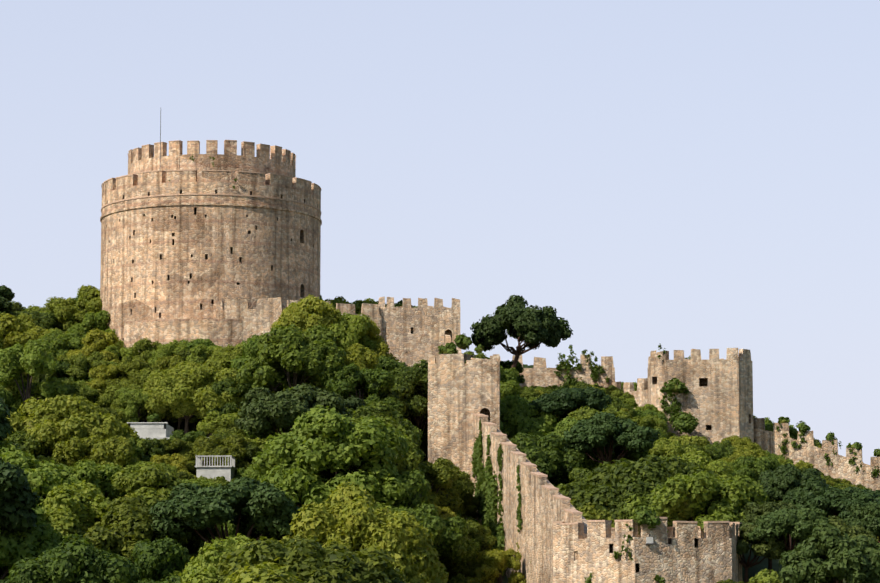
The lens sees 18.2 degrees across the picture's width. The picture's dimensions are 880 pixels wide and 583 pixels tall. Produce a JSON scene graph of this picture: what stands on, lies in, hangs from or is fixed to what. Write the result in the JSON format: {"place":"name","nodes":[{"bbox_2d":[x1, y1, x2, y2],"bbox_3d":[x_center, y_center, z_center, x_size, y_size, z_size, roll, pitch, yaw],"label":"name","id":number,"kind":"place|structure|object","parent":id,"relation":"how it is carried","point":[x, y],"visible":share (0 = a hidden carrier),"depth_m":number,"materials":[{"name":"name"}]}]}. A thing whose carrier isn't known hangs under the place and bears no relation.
{"place":"outdoors","nodes":[
{"label":"outdoors","id":0,"kind":"place"},
{"bbox_2d":[0,0,879,464],"label":"sky","id":1,"kind":"structure","parent":0,"point":[686,175],"materials":[{"name":"blue"}]},
{"bbox_2d":[139,418,848,582],"bbox_3d":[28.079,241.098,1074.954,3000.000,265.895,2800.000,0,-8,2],"label":"ground","id":2,"kind":"structure","parent":0,"point":[753,571],"depth_m":250.27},
{"bbox_2d":[0,397,13,440],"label":"tree","id":3,"kind":"object","parent":2,"relation":"on","point":[6,426],"visible":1,"depth_m":233.52,"materials":[{"name":"green plant"}]},
{"bbox_2d":[0,313,39,349],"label":"tree","id":4,"kind":"object","parent":2,"relation":"on","point":[9,325],"visible":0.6,"depth_m":271.09,"materials":[{"name":"green plant"}]},
{"bbox_2d":[0,459,40,533],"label":"tree","id":5,"kind":"object","parent":2,"relation":"on","point":[19,500],"visible":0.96,"depth_m":214.97,"materials":[{"name":"green plant"}]},
{"bbox_2d":[7,430,50,459],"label":"tree","id":6,"kind":"object","parent":2,"relation":"on","point":[16,437],"visible":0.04,"depth_m":248.37,"materials":[{"name":"green plant"}]},
{"bbox_2d":[0,505,63,582],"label":"tree","id":7,"kind":"object","parent":2,"relation":"on","point":[36,542],"visible":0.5,"depth_m":216.96,"materials":[{"name":"green plant"}]},
{"bbox_2d":[0,339,67,406],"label":"tree","id":8,"kind":"object","parent":2,"relation":"on","point":[35,358],"visible":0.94,"depth_m":266.59,"materials":[{"name":"green plant"}]},
{"bbox_2d":[13,310,57,330],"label":"tree","id":9,"kind":"object","parent":2,"relation":"on","point":[47,320],"visible":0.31,"depth_m":297.82,"materials":[{"name":"green plant"}]},
{"bbox_2d":[0,440,81,507],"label":"tree","id":10,"kind":"object","parent":2,"relation":"on","point":[44,479],"visible":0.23,"depth_m":229.31,"materials":[{"name":"green plant"}]},
{"bbox_2d":[5,480,110,566],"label":"tree","id":11,"kind":"object","parent":2,"relation":"on","point":[66,507],"visible":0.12,"depth_m":225.56,"materials":[{"name":"green plant"}]},
{"bbox_2d":[40,326,92,357],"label":"tree","id":12,"kind":"object","parent":2,"relation":"on","point":[59,343],"visible":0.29,"depth_m":288.20,"materials":[{"name":"green plant"}]},
{"bbox_2d":[0,533,140,582],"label":"tree","id":13,"kind":"object","parent":2,"relation":"on","point":[78,560],"visible":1,"depth_m":202.64,"materials":[{"name":"green plant"}]},
{"bbox_2d":[3,394,139,458],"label":"tree","id":14,"kind":"object","parent":2,"relation":"on","point":[51,423],"visible":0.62,"depth_m":249.51,"materials":[{"name":"green plant"}]},
{"bbox_2d":[44,285,101,329],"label":"tree","id":15,"kind":"object","parent":2,"relation":"on","point":[66,313],"visible":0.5,"depth_m":298.76,"materials":[{"name":"green plant"}]},
{"bbox_2d":[62,383,100,400],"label":"tree","id":16,"kind":"object","parent":2,"relation":"on","point":[84,391],"visible":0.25,"depth_m":270.69,"materials":[{"name":"green plant"}]},
{"bbox_2d":[66,351,107,378],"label":"tree","id":17,"kind":"object","parent":2,"relation":"on","point":[79,366],"visible":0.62,"depth_m":278.71,"materials":[{"name":"green plant"}]},
{"bbox_2d":[72,310,114,333],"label":"tree","id":18,"kind":"object","parent":2,"relation":"on","point":[98,320],"visible":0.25,"depth_m":294.43,"materials":[{"name":"green plant"}]},
{"bbox_2d":[60,459,128,501],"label":"tree","id":19,"kind":"object","parent":2,"relation":"on","point":[95,474],"visible":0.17,"depth_m":236.83,"materials":[{"name":"green plant"}]},
{"bbox_2d":[66,328,122,363],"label":"tree","id":20,"kind":"object","parent":2,"relation":"on","point":[100,340],"visible":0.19,"depth_m":284.80,"materials":[{"name":"green plant"}]},
{"bbox_2d":[52,434,139,470],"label":"tree","id":21,"kind":"object","parent":2,"relation":"on","point":[117,450],"visible":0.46,"depth_m":242.03,"materials":[{"name":"green plant"}]},
{"bbox_2d":[88,364,129,389],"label":"tree","id":22,"kind":"object","parent":2,"relation":"on","point":[111,371],"visible":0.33,"depth_m":275.33,"materials":[{"name":"green plant"}]},
{"bbox_2d":[94,379,148,420],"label":"tree","id":23,"kind":"object","parent":2,"relation":"on","point":[106,399],"visible":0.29,"depth_m":271.27,"materials":[{"name":"green plant"}]},
{"bbox_2d":[64,494,187,580],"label":"tree","id":24,"kind":"object","parent":2,"relation":"on","point":[123,529],"visible":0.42,"depth_m":217.99,"materials":[{"name":"green plant"}]},
{"bbox_2d":[104,358,152,397],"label":"tree","id":25,"kind":"object","parent":2,"relation":"on","point":[133,368],"visible":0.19,"depth_m":273.90,"materials":[{"name":"green plant"}]},
{"bbox_2d":[113,387,166,421],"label":"tree","id":26,"kind":"object","parent":2,"relation":"on","point":[130,400],"visible":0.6,"depth_m":269.39,"materials":[{"name":"green plant"}]},
{"bbox_2d":[121,337,160,362],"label":"tree","id":27,"kind":"object","parent":2,"relation":"on","point":[143,346],"visible":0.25,"depth_m":282.44,"materials":[{"name":"green plant"}]},
{"bbox_2d":[95,463,195,547],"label":"tree","id":28,"kind":"object","parent":2,"relation":"on","point":[150,482],"visible":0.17,"depth_m":228.71,"materials":[{"name":"green plant"}]},
{"bbox_2d":[127,422,173,439],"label":"building","id":29,"kind":"structure","parent":2,"relation":"on","point":[156,430],"depth_m":262.13,"materials":[{"name":"white paint"}]},
{"bbox_2d":[140,437,171,462],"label":"tree","id":30,"kind":"object","parent":2,"relation":"on","point":[155,446],"visible":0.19,"depth_m":253.61,"materials":[{"name":"green plant"}]},
{"bbox_2d":[131,535,190,582],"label":"tree","id":31,"kind":"object","parent":2,"relation":"on","point":[158,560],"visible":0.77,"depth_m":212.32,"materials":[{"name":"green plant"}]},
{"bbox_2d":[147,339,188,365],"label":"tree","id":32,"kind":"object","parent":2,"relation":"on","point":[169,349],"visible":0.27,"depth_m":282.46,"materials":[{"name":"green plant"}]},
{"bbox_2d":[149,453,187,470],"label":"tree","id":33,"kind":"object","parent":2,"relation":"on","point":[179,461],"visible":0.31,"depth_m":251.57,"materials":[{"name":"green plant"}]},
{"bbox_2d":[150,354,196,372],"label":"tree","id":34,"kind":"object","parent":2,"relation":"on","point":[167,362],"visible":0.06,"depth_m":278.38,"materials":[{"name":"green plant"}]},
{"bbox_2d":[142,360,211,434],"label":"tree","id":35,"kind":"object","parent":2,"relation":"on","point":[164,390],"visible":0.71,"depth_m":269.28,"materials":[{"name":"green plant"}]},
{"bbox_2d":[160,437,194,459],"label":"tree","id":36,"kind":"object","parent":2,"relation":"on","point":[183,447],"visible":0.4,"depth_m":255.07,"materials":[{"name":"green plant"}]},
{"bbox_2d":[124,319,241,351],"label":"wall","id":37,"kind":"structure","parent":2,"relation":"on","point":[223,333],"depth_m":286.39,"materials":[{"name":"stone"}]},
{"bbox_2d":[186,344,217,365],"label":"tree","id":38,"kind":"object","parent":2,"relation":"on","point":[198,355],"visible":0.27,"depth_m":279.26,"materials":[{"name":"green plant"}]},
{"bbox_2d":[160,533,252,582],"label":"tree","id":39,"kind":"object","parent":2,"relation":"on","point":[206,562],"visible":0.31,"depth_m":208.88,"materials":[{"name":"green plant"}]},
{"bbox_2d":[176,366,241,435],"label":"tree","id":40,"kind":"object","parent":2,"relation":"on","point":[208,396],"visible":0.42,"depth_m":268.77,"materials":[{"name":"green plant"}]},
{"bbox_2d":[100,112,321,340],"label":"tower","id":41,"kind":"structure","parent":2,"relation":"on","point":[199,237],"depth_m":291.73,"materials":[{"name":"stone"}]},
{"bbox_2d":[195,455,235,481],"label":"garden terrace","id":42,"kind":"structure","parent":2,"relation":"on","point":[212,471],"depth_m":248.39,"materials":[{"name":"white paint"}]},
{"bbox_2d":[185,434,250,475],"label":"tree","id":43,"kind":"object","parent":2,"relation":"on","point":[233,445],"visible":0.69,"depth_m":252.96,"materials":[{"name":"green plant"}]},
{"bbox_2d":[196,411,248,438],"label":"tree","id":44,"kind":"object","parent":2,"relation":"on","point":[208,425],"visible":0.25,"depth_m":265.33,"materials":[{"name":"green plant"}]},
{"bbox_2d":[147,476,301,544],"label":"tree","id":45,"kind":"object","parent":2,"relation":"on","point":[254,508],"visible":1,"depth_m":219.85,"materials":[{"name":"green plant"}]},
{"bbox_2d":[204,342,245,371],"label":"tree","id":46,"kind":"object","parent":2,"relation":"on","point":[220,358],"visible":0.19,"depth_m":276.90,"materials":[{"name":"green plant"}]},
{"bbox_2d":[206,377,251,414],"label":"tree","id":47,"kind":"object","parent":2,"relation":"on","point":[232,407],"visible":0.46,"depth_m":267.90,"materials":[{"name":"green plant"}]},
{"bbox_2d":[214,409,286,439],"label":"tree","id":48,"kind":"object","parent":2,"relation":"on","point":[226,427],"visible":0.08,"depth_m":263.89,"materials":[{"name":"green plant"}]},
{"bbox_2d":[230,334,286,390],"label":"tree","id":49,"kind":"object","parent":2,"relation":"on","point":[251,349],"visible":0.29,"depth_m":274.12,"materials":[{"name":"green plant"}]},
{"bbox_2d":[224,557,308,582],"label":"tree","id":50,"kind":"object","parent":2,"relation":"on","point":[267,572],"visible":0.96,"depth_m":196.41,"materials":[{"name":"green plant"}]},
{"bbox_2d":[219,534,329,582],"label":"tree","id":51,"kind":"object","parent":2,"relation":"on","point":[259,551],"visible":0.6,"depth_m":200.67,"materials":[{"name":"green plant"}]},
{"bbox_2d":[235,323,347,397],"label":"tree","id":52,"kind":"object","parent":2,"relation":"on","point":[295,353],"visible":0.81,"depth_m":267.80,"materials":[{"name":"green plant"}]},
{"bbox_2d":[234,383,352,505],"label":"tree","id":53,"kind":"object","parent":2,"relation":"on","point":[264,414],"visible":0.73,"depth_m":244.94,"materials":[{"name":"green plant"}]},
{"bbox_2d":[222,297,381,386],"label":"wall","id":54,"kind":"structure","parent":2,"relation":"on","point":[264,315],"depth_m":286.94,"materials":[{"name":"stone"}]},
{"bbox_2d":[216,538,394,582],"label":"tree","id":55,"kind":"object","parent":2,"relation":"on","point":[378,560],"visible":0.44,"depth_m":202.30,"materials":[{"name":"green plant"}]},
{"bbox_2d":[270,294,342,346],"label":"tree","id":56,"kind":"object","parent":2,"relation":"on","point":[304,314],"visible":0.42,"depth_m":280.60,"materials":[{"name":"green plant"}]},
{"bbox_2d":[252,405,411,511],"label":"tree","id":57,"kind":"object","parent":2,"relation":"on","point":[305,451],"visible":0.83,"depth_m":235.66,"materials":[{"name":"green plant"}]},
{"bbox_2d":[300,343,379,396],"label":"tree","id":58,"kind":"object","parent":2,"relation":"on","point":[361,357],"visible":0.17,"depth_m":273.14,"materials":[{"name":"green plant"}]},
{"bbox_2d":[288,545,405,582],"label":"tree","id":59,"kind":"object","parent":2,"relation":"on","point":[339,558],"visible":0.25,"depth_m":202.11,"materials":[{"name":"green plant"}]},
{"bbox_2d":[328,312,378,350],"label":"tree","id":60,"kind":"object","parent":2,"relation":"on","point":[348,330],"visible":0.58,"depth_m":281.27,"materials":[{"name":"green plant"}]},
{"bbox_2d":[321,363,404,413],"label":"tree","id":61,"kind":"object","parent":2,"relation":"on","point":[378,380],"visible":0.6,"depth_m":266.94,"materials":[{"name":"green plant"}]},
{"bbox_2d":[279,481,448,582],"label":"tree","id":62,"kind":"object","parent":2,"relation":"on","point":[352,518],"visible":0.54,"depth_m":218.25,"materials":[{"name":"green plant"}]},
{"bbox_2d":[317,415,424,481],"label":"tree","id":63,"kind":"object","parent":2,"relation":"on","point":[412,459],"visible":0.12,"depth_m":245.51,"materials":[{"name":"green plant"}]},
{"bbox_2d":[359,320,398,361],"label":"tree","id":64,"kind":"object","parent":2,"relation":"on","point":[382,348],"visible":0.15,"depth_m":283.54,"materials":[{"name":"green plant"}]},
{"bbox_2d":[346,400,421,448],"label":"tree","id":65,"kind":"object","parent":2,"relation":"on","point":[377,408],"visible":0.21,"depth_m":252.19,"materials":[{"name":"green plant"}]},
{"bbox_2d":[374,359,427,432],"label":"tree","id":66,"kind":"object","parent":2,"relation":"on","point":[409,388],"visible":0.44,"depth_m":272.06,"materials":[{"name":"green plant"}]},
{"bbox_2d":[378,296,459,366],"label":"tower","id":67,"kind":"structure","parent":2,"relation":"on","point":[410,335],"depth_m":290.09,"materials":[{"name":"stone"}]},
{"bbox_2d":[379,468,469,558],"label":"tree","id":68,"kind":"object","parent":2,"relation":"on","point":[450,540],"visible":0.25,"depth_m":236.38,"materials":[{"name":"green plant"}]},
{"bbox_2d":[415,459,463,511],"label":"tree","id":69,"kind":"object","parent":2,"relation":"on","point":[439,475],"visible":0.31,"depth_m":249.32,"materials":[{"name":"green plant"}]},
{"bbox_2d":[434,457,475,502],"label":"tree","id":70,"kind":"object","parent":2,"relation":"on","point":[463,484],"visible":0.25,"depth_m":255.52,"materials":[{"name":"green plant"}]},
{"bbox_2d":[435,515,480,571],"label":"tree","id":71,"kind":"object","parent":2,"relation":"on","point":[458,563],"visible":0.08,"depth_m":242.01,"materials":[{"name":"green plant"}]},
{"bbox_2d":[428,354,499,518],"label":"tower","id":72,"kind":"structure","parent":2,"relation":"on","point":[460,393],"depth_m":265.07,"materials":[{"name":"stone"}]},
{"bbox_2d":[465,520,496,577],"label":"tree","id":73,"kind":"object","parent":2,"relation":"on","point":[479,533],"visible":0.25,"depth_m":246.71,"materials":[{"name":"green plant"}]},
{"bbox_2d":[473,548,526,582],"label":"tree","id":74,"kind":"object","parent":2,"relation":"on","point":[495,563],"visible":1,"depth_m":241.17,"materials":[{"name":"green plant"}]},
{"bbox_2d":[470,294,572,367],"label":"tree","id":75,"kind":"object","parent":2,"relation":"on","point":[532,327],"visible":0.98,"depth_m":297.23,"materials":[{"name":"green plant"}]},
{"bbox_2d":[473,414,586,582],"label":"wall","id":76,"kind":"structure","parent":2,"relation":"on","point":[545,503],"depth_m":241.74,"materials":[{"name":"stone"}]},
{"bbox_2d":[147,155,879,582],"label":"ivy and bushes","id":77,"kind":"object","parent":76,"relation":"attached to","point":[487,497],"visible":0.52,"depth_m":262.61,"materials":[{"name":"green plant"}]},
{"bbox_2d":[474,432,585,485],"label":"tree","id":78,"kind":"object","parent":2,"relation":"on","point":[545,455],"visible":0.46,"depth_m":259.06,"materials":[{"name":"green plant"}]},
{"bbox_2d":[500,395,564,439],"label":"tree","id":79,"kind":"object","parent":2,"relation":"on","point":[518,414],"visible":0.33,"depth_m":269.70,"materials":[{"name":"green plant"}]},
{"bbox_2d":[490,354,614,387],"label":"wall","id":80,"kind":"structure","parent":2,"relation":"on","point":[540,373],"depth_m":310.06,"materials":[{"name":"stone"}]},
{"bbox_2d":[529,387,611,421],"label":"tree","id":81,"kind":"object","parent":2,"relation":"on","point":[557,403],"visible":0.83,"depth_m":269.47,"materials":[{"name":"green plant"}]},
{"bbox_2d":[544,416,605,485],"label":"tree","id":82,"kind":"object","parent":2,"relation":"on","point":[566,424],"visible":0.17,"depth_m":261.87,"materials":[{"name":"green plant"}]},
{"bbox_2d":[530,502,619,562],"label":"tree","id":83,"kind":"object","parent":2,"relation":"on","point":[590,513],"depth_m":239.37,"materials":[{"name":"green plant"}]},
{"bbox_2d":[552,467,599,489],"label":"tree","id":84,"kind":"object","parent":2,"relation":"on","point":[579,475],"visible":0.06,"depth_m":251.37,"materials":[{"name":"green plant"}]},
{"bbox_2d":[568,406,647,460],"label":"tree","id":85,"kind":"object","parent":2,"relation":"on","point":[582,413],"visible":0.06,"depth_m":266.85,"materials":[{"name":"green plant"}]},
{"bbox_2d":[558,411,660,468],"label":"tree","id":86,"kind":"object","parent":2,"relation":"on","point":[599,433],"visible":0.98,"depth_m":256.40,"materials":[{"name":"green plant"}]},
{"bbox_2d":[612,378,647,408],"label":"wall","id":87,"kind":"structure","parent":2,"relation":"on","point":[640,394],"depth_m":305.38,"materials":[{"name":"stone"}]},
{"bbox_2d":[558,454,716,523],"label":"tree","id":88,"kind":"object","parent":2,"relation":"on","point":[617,484],"visible":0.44,"depth_m":242.21,"materials":[{"name":"green plant"}]},
{"bbox_2d":[552,517,741,582],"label":"bastion","id":89,"kind":"object","parent":2,"relation":"on","point":[685,552],"visible":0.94,"depth_m":222.86,"materials":[{"name":"stone"}]},
{"bbox_2d":[631,414,668,438],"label":"tree","id":90,"kind":"object","parent":2,"relation":"on","point":[654,422],"visible":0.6,"depth_m":279.07,"materials":[{"name":"green plant"}]},
{"bbox_2d":[645,437,696,458],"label":"tree","id":91,"kind":"object","parent":2,"relation":"on","point":[663,446],"visible":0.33,"depth_m":261.57,"materials":[{"name":"green plant"}]},
{"bbox_2d":[668,435,713,447],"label":"tree","id":92,"kind":"object","parent":2,"relation":"on","point":[702,441],"visible":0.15,"depth_m":272.36,"materials":[{"name":"green plant"}]},
{"bbox_2d":[618,470,768,542],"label":"tree","id":93,"kind":"object","parent":2,"relation":"on","point":[677,497],"visible":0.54,"depth_m":236.07,"materials":[{"name":"green plant"}]},
{"bbox_2d":[648,348,753,443],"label":"tower","id":94,"kind":"structure","parent":2,"relation":"on","point":[718,402],"depth_m":293.15,"materials":[{"name":"stone"}]},
{"bbox_2d":[673,450,735,480],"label":"tree","id":95,"kind":"object","parent":2,"relation":"on","point":[723,469],"visible":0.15,"depth_m":255.70,"materials":[{"name":"green plant"}]},
{"bbox_2d":[720,435,761,449],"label":"tree","id":96,"kind":"object","parent":2,"relation":"on","point":[743,442],"visible":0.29,"depth_m":288.07,"materials":[{"name":"green plant"}]},
{"bbox_2d":[718,447,768,462],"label":"tree","id":97,"kind":"object","parent":2,"relation":"on","point":[741,452],"visible":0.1,"depth_m":264.32,"materials":[{"name":"green plant"}]},
{"bbox_2d":[730,455,780,502],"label":"tree","id":98,"kind":"object","parent":2,"relation":"on","point":[753,467],"visible":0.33,"depth_m":260.25,"materials":[{"name":"green plant"}]},
{"bbox_2d":[736,523,787,582],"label":"tree","id":99,"kind":"object","parent":2,"relation":"on","point":[775,548],"visible":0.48,"depth_m":227.70,"materials":[{"name":"green plant"}]},
{"bbox_2d":[749,568,781,582],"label":"tree","id":100,"kind":"object","parent":2,"relation":"on","point":[765,576],"visible":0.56,"depth_m":202.30,"materials":[{"name":"green plant"}]},
{"bbox_2d":[739,501,796,573],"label":"tree","id":101,"kind":"object","parent":2,"relation":"on","point":[753,512],"visible":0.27,"depth_m":234.29,"materials":[{"name":"green plant"}]},
{"bbox_2d":[740,507,829,555],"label":"tree","id":102,"kind":"object","parent":2,"relation":"on","point":[795,524],"visible":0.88,"depth_m":226.35,"materials":[{"name":"green plant"}]},
{"bbox_2d":[758,463,828,548],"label":"tree","id":103,"kind":"object","parent":2,"relation":"on","point":[779,482],"visible":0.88,"depth_m":246.37,"materials":[{"name":"green plant"}]},
{"bbox_2d":[782,478,841,518],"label":"tree","id":104,"kind":"object","parent":2,"relation":"on","point":[812,488],"visible":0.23,"depth_m":239.22,"materials":[{"name":"green plant"}]},
{"bbox_2d":[753,418,879,490],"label":"wall","id":105,"kind":"structure","parent":2,"relation":"on","point":[809,452],"depth_m":294.61,"materials":[{"name":"stone"}]},
{"bbox_2d":[777,523,879,582],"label":"tree","id":106,"kind":"object","parent":2,"relation":"on","point":[824,554],"visible":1,"depth_m":197.27,"materials":[{"name":"green plant"}]},
{"bbox_2d":[805,516,877,542],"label":"tree","id":107,"kind":"object","parent":2,"relation":"on","point":[850,530],"visible":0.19,"depth_m":226.88,"materials":[{"name":"green plant"}]},
{"bbox_2d":[805,486,879,521],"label":"tree","id":108,"kind":"object","parent":2,"relation":"on","point":[831,500],"visible":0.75,"depth_m":235.30,"materials":[{"name":"green plant"}]},
{"bbox_2d":[844,503,879,542],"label":"tree","id":109,"kind":"object","parent":2,"relation":"on","point":[867,517],"visible":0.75,"depth_m":230.96,"materials":[{"name":"green plant"}]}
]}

